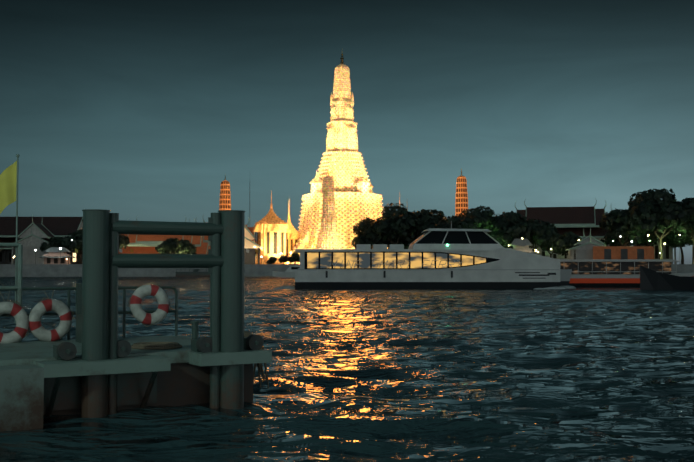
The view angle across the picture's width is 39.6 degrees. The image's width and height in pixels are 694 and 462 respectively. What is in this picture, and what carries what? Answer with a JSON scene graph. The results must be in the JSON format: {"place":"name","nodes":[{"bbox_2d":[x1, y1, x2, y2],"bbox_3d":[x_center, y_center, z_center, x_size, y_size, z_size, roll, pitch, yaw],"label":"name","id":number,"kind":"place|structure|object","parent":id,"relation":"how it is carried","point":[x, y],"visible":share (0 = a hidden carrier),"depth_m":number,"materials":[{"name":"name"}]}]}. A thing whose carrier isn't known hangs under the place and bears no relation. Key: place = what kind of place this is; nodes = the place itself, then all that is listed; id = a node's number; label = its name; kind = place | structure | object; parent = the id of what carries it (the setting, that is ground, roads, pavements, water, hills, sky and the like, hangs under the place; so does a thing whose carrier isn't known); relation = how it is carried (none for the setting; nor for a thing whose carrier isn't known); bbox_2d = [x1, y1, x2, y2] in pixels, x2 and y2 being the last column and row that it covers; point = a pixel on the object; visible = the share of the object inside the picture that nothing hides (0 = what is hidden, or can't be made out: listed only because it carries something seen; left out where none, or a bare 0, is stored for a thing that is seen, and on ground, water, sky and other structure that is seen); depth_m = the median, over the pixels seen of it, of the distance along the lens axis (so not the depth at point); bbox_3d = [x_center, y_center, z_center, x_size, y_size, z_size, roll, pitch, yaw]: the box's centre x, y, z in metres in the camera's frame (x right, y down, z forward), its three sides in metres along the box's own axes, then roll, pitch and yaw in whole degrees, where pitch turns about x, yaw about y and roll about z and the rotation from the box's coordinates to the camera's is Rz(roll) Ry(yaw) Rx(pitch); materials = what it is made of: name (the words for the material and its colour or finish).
{"place":"outdoors","nodes":[
{"label":"outdoors","id":0,"kind":"place"},
{"bbox_2d":[176,268,209,276],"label":"small bank landing","id":1,"kind":"object","parent":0,"point":[195,273],"depth_m":253.89,"materials":[{"name":"grey concrete"}]},
{"bbox_2d":[0,277,639,287],"bbox_3d":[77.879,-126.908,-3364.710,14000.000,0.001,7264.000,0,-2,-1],"label":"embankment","id":2,"kind":"structure","parent":0,"point":[204,282],"depth_m":156.71,"materials":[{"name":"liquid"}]},
{"bbox_2d":[0,154,271,431],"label":"pier","id":3,"kind":"structure","parent":2,"relation":"in","point":[97,367],"depth_m":13.71,"materials":[{"name":"grey metal"}]},
{"bbox_2d":[272,265,299,277],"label":"moored launch","id":4,"kind":"object","parent":2,"relation":"on","point":[289,272],"depth_m":236.78,"materials":[{"name":"white paint"}]},
{"bbox_2d":[0,288,693,461],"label":"river waves","id":5,"kind":"object","parent":2,"relation":"on","point":[506,375],"depth_m":16.81,"materials":[{"name":"teal liquid"}]},
{"bbox_2d":[274,221,575,289],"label":"boat","id":6,"kind":"object","parent":5,"relation":"on","point":[436,258],"depth_m":100.24,"materials":[{"name":"white paint"}]},
{"bbox_2d":[640,265,693,289],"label":"boat","id":7,"kind":"object","parent":5,"relation":"on","point":[650,279],"depth_m":91.97,"materials":[{"name":"grey"}]},
{"bbox_2d":[0,264,693,276],"bbox_3d":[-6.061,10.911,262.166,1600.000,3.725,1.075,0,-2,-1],"label":"embankment wall","id":8,"kind":"structure","parent":2,"relation":"in","point":[75,270],"depth_m":260.51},
{"bbox_2d":[593,246,653,258],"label":"boat cabin","id":9,"kind":"object","parent":2,"relation":"on","point":[623,252],"depth_m":267.58,"materials":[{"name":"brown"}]},
{"bbox_2d":[560,259,693,286],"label":"express boat","id":10,"kind":"object","parent":2,"relation":"on","point":[605,272],"depth_m":117.43,"materials":[{"name":"orange"}]},
{"bbox_2d":[0,0,693,263],"label":"sky","id":11,"kind":"structure","parent":0,"point":[131,109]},
{"bbox_2d":[509,239,536,254],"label":"building","id":12,"kind":"structure","parent":0,"point":[525,243],"depth_m":273.77,"materials":[{"name":"white"}]},
{"label":"ground","id":13,"kind":"structure","parent":0,"visible":0},
{"bbox_2d":[0,209,84,263],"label":"hall","id":14,"kind":"structure","parent":13,"relation":"on","point":[63,227],"depth_m":304.42,"materials":[{"name":"red tile"}]},
{"bbox_2d":[7,215,54,263],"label":"building","id":15,"kind":"structure","parent":14,"relation":"attached to","point":[32,236],"depth_m":290.65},
{"bbox_2d":[40,236,62,252],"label":"tree","id":16,"kind":"object","parent":13,"relation":"on","point":[54,242],"depth_m":285.33,"materials":[{"name":"green plant"}]},
{"bbox_2d":[39,247,76,263],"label":"pavilion","id":17,"kind":"structure","parent":13,"relation":"on","point":[52,256],"depth_m":271.94,"materials":[{"name":"white"}]},
{"bbox_2d":[61,231,82,263],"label":"tree","id":18,"kind":"object","parent":13,"relation":"on","point":[76,237],"depth_m":280.11,"materials":[{"name":"green plant"}]},
{"bbox_2d":[119,234,129,248],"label":"tree","id":19,"kind":"object","parent":13,"relation":"on","point":[124,240],"depth_m":283.78,"materials":[{"name":"green plant"}]},
{"bbox_2d":[119,216,209,253],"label":"building","id":20,"kind":"structure","parent":13,"relation":"on","point":[142,244],"depth_m":290.52,"materials":[{"name":"orange tile"}]},
{"bbox_2d":[75,249,257,252],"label":"embankment pennants","id":21,"kind":"object","parent":13,"relation":"on","point":[132,250],"depth_m":262.75,"materials":[{"name":"grey"}]},
{"bbox_2d":[158,238,184,253],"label":"tree","id":22,"kind":"object","parent":13,"relation":"on","point":[169,245],"depth_m":282.20,"materials":[{"name":"green plant"}]},
{"bbox_2d":[172,239,196,253],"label":"tree","id":23,"kind":"object","parent":13,"relation":"on","point":[189,247],"depth_m":284.67,"materials":[{"name":"green plant"}]},
{"bbox_2d":[189,215,256,259],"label":"viharn","id":24,"kind":"structure","parent":13,"relation":"on","point":[205,238],"depth_m":310.23,"materials":[{"name":"white paint"}]},
{"bbox_2d":[219,177,230,210],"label":"small tower","id":25,"kind":"structure","parent":13,"relation":"on","point":[225,201],"depth_m":343.33,"materials":[{"name":"orange stone"}]},
{"bbox_2d":[244,225,262,263],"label":"building","id":26,"kind":"structure","parent":13,"relation":"on","point":[249,257],"depth_m":292.96,"materials":[{"name":"white paint"}]},
{"bbox_2d":[253,190,289,263],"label":"mondop","id":27,"kind":"structure","parent":13,"relation":"on","point":[271,228],"depth_m":296.13,"materials":[{"name":"gold"}]},
{"bbox_2d":[266,256,276,263],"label":"topiary","id":28,"kind":"object","parent":13,"relation":"on","point":[272,260],"depth_m":277.58,"materials":[{"name":"green plant"}]},
{"bbox_2d":[278,254,288,263],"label":"topiary","id":29,"kind":"object","parent":13,"relation":"on","point":[283,258],"depth_m":279.67,"materials":[{"name":"green plant"}]},
{"bbox_2d":[285,214,300,256],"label":"mondop","id":30,"kind":"structure","parent":13,"relation":"on","point":[293,236],"depth_m":329.12,"materials":[{"name":"gold"}]},
{"bbox_2d":[288,253,299,263],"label":"bush","id":31,"kind":"object","parent":13,"relation":"on","point":[295,257],"depth_m":280.61,"materials":[{"name":"green plant"}]},
{"bbox_2d":[312,229,316,248],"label":"spire","id":32,"kind":"structure","parent":13,"relation":"on","point":[315,242],"depth_m":303.69,"materials":[{"name":"gold"}]},
{"bbox_2d":[313,171,343,248],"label":"small tower","id":33,"kind":"structure","parent":13,"relation":"on","point":[328,237],"depth_m":296.90,"materials":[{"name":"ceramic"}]},
{"bbox_2d":[288,54,387,263],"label":"temple tower","id":34,"kind":"structure","parent":13,"relation":"on","point":[357,200],"depth_m":334.03,"materials":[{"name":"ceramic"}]},
{"bbox_2d":[351,217,382,248],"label":"tree","id":35,"kind":"object","parent":13,"relation":"on","point":[364,233],"depth_m":281.12,"materials":[{"name":"green plant"}]},
{"bbox_2d":[371,238,400,248],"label":"tree","id":36,"kind":"object","parent":13,"relation":"on","point":[387,242],"depth_m":285.19,"materials":[{"name":"green plant"}]},
{"bbox_2d":[370,203,419,243],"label":"tree","id":37,"kind":"object","parent":13,"relation":"on","point":[399,223],"depth_m":275.65,"materials":[{"name":"green plant"}]},
{"bbox_2d":[388,235,416,248],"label":"tree","id":38,"kind":"object","parent":13,"relation":"on","point":[406,243],"depth_m":288.29,"materials":[{"name":"green plant"}]},
{"bbox_2d":[410,209,438,238],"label":"tree","id":39,"kind":"object","parent":13,"relation":"on","point":[425,217],"depth_m":281.38,"materials":[{"name":"green plant"}]},
{"bbox_2d":[427,209,444,223],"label":"tree","id":40,"kind":"object","parent":13,"relation":"on","point":[440,216],"depth_m":298.98,"materials":[{"name":"green plant"}]},
{"bbox_2d":[430,215,476,228],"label":"tree","id":41,"kind":"object","parent":13,"relation":"on","point":[459,223],"depth_m":278.58,"materials":[{"name":"green plant"}]},
{"bbox_2d":[455,168,467,216],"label":"small tower","id":42,"kind":"structure","parent":13,"relation":"on","point":[461,201],"depth_m":335.45,"materials":[{"name":"orange stone"}]},
{"bbox_2d":[457,208,491,230],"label":"tree","id":43,"kind":"object","parent":13,"relation":"on","point":[481,219],"depth_m":283.36,"materials":[{"name":"green plant"}]},
{"bbox_2d":[477,206,494,236],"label":"tree","id":44,"kind":"object","parent":13,"relation":"on","point":[491,212],"depth_m":299.74,"materials":[{"name":"green plant"}]},
{"bbox_2d":[489,211,530,247],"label":"tree","id":45,"kind":"object","parent":13,"relation":"on","point":[508,228],"depth_m":278.90,"materials":[{"name":"green plant"}]},
{"bbox_2d":[524,218,556,252],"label":"tree","id":46,"kind":"object","parent":13,"relation":"on","point":[538,227],"depth_m":282.57,"materials":[{"name":"green plant"}]},
{"bbox_2d":[533,228,561,257],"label":"tree","id":47,"kind":"object","parent":13,"relation":"on","point":[553,235],"depth_m":279.13,"materials":[{"name":"green plant"}]},
{"bbox_2d":[515,199,608,258],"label":"temple hall","id":48,"kind":"structure","parent":13,"relation":"on","point":[577,220],"depth_m":302.23,"materials":[{"name":"red tile"}]},
{"bbox_2d":[553,231,581,255],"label":"tree","id":49,"kind":"object","parent":13,"relation":"on","point":[568,240],"depth_m":274.98,"materials":[{"name":"green plant"}]},
{"bbox_2d":[565,228,603,258],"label":"pavilion","id":50,"kind":"structure","parent":13,"relation":"on","point":[584,250],"depth_m":269.94,"materials":[{"name":"grey"}]},
{"bbox_2d":[599,208,643,245],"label":"tree","id":51,"kind":"object","parent":13,"relation":"on","point":[617,223],"depth_m":281.35,"materials":[{"name":"green plant"}]},
{"bbox_2d":[604,206,675,263],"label":"hall","id":52,"kind":"structure","parent":13,"relation":"on","point":[667,251],"depth_m":313.06,"materials":[{"name":"white tile"}]},
{"bbox_2d":[626,228,671,245],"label":"tree","id":53,"kind":"object","parent":13,"relation":"on","point":[652,236],"depth_m":295.58,"materials":[{"name":"green plant"}]},
{"bbox_2d":[627,188,689,258],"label":"tree","id":54,"kind":"object","parent":13,"relation":"on","point":[656,211],"depth_m":274.49,"materials":[{"name":"green plant"}]},
{"bbox_2d":[662,229,692,263],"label":"tree","id":55,"kind":"object","parent":13,"relation":"on","point":[670,240],"depth_m":298.11,"materials":[{"name":"green plant"}]},
{"bbox_2d":[670,197,693,263],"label":"tree","id":56,"kind":"object","parent":13,"relation":"on","point":[685,233],"depth_m":279.79,"materials":[{"name":"green plant"}]}
]}

